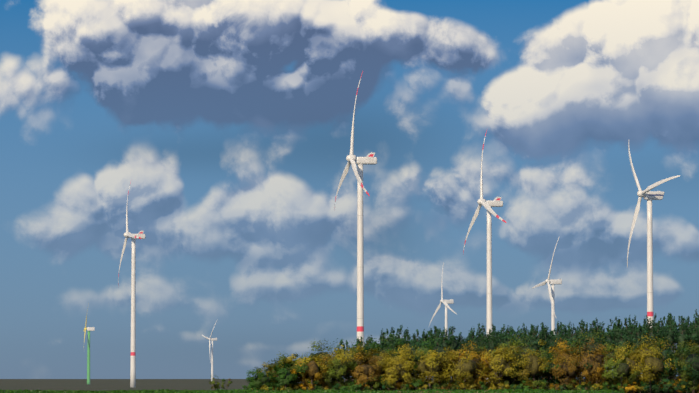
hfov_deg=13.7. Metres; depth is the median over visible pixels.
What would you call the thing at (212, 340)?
turbine
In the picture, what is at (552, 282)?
turbine
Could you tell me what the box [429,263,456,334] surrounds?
turbine
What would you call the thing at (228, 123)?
sky
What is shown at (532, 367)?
wood canopy skins
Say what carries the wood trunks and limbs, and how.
on the terrain
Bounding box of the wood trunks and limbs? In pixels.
[211,315,698,392]
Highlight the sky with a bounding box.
[0,0,698,378]
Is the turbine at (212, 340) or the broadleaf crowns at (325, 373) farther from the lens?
the turbine at (212, 340)
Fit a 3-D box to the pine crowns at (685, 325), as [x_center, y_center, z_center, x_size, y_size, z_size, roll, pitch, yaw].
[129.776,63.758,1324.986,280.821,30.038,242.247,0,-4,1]
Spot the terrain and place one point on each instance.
(99, 384)
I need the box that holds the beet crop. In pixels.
[0,388,624,392]
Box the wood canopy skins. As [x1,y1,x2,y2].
[260,325,698,383]
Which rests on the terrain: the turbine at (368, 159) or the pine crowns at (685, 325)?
the turbine at (368, 159)
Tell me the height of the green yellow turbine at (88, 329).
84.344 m
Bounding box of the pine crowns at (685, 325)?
[327,309,698,360]
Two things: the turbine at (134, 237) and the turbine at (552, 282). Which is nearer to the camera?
the turbine at (134, 237)
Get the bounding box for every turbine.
[83,303,94,383]
[118,182,145,386]
[201,321,216,380]
[335,72,376,346]
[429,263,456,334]
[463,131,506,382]
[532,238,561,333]
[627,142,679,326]
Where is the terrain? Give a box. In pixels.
[0,377,685,392]
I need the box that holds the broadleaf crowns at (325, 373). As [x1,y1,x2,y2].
[209,328,698,392]
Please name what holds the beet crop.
on the terrain
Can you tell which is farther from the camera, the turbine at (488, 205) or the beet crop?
the turbine at (488, 205)
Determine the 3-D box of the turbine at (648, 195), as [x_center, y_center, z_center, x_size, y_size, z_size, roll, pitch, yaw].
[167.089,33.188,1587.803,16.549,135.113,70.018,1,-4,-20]

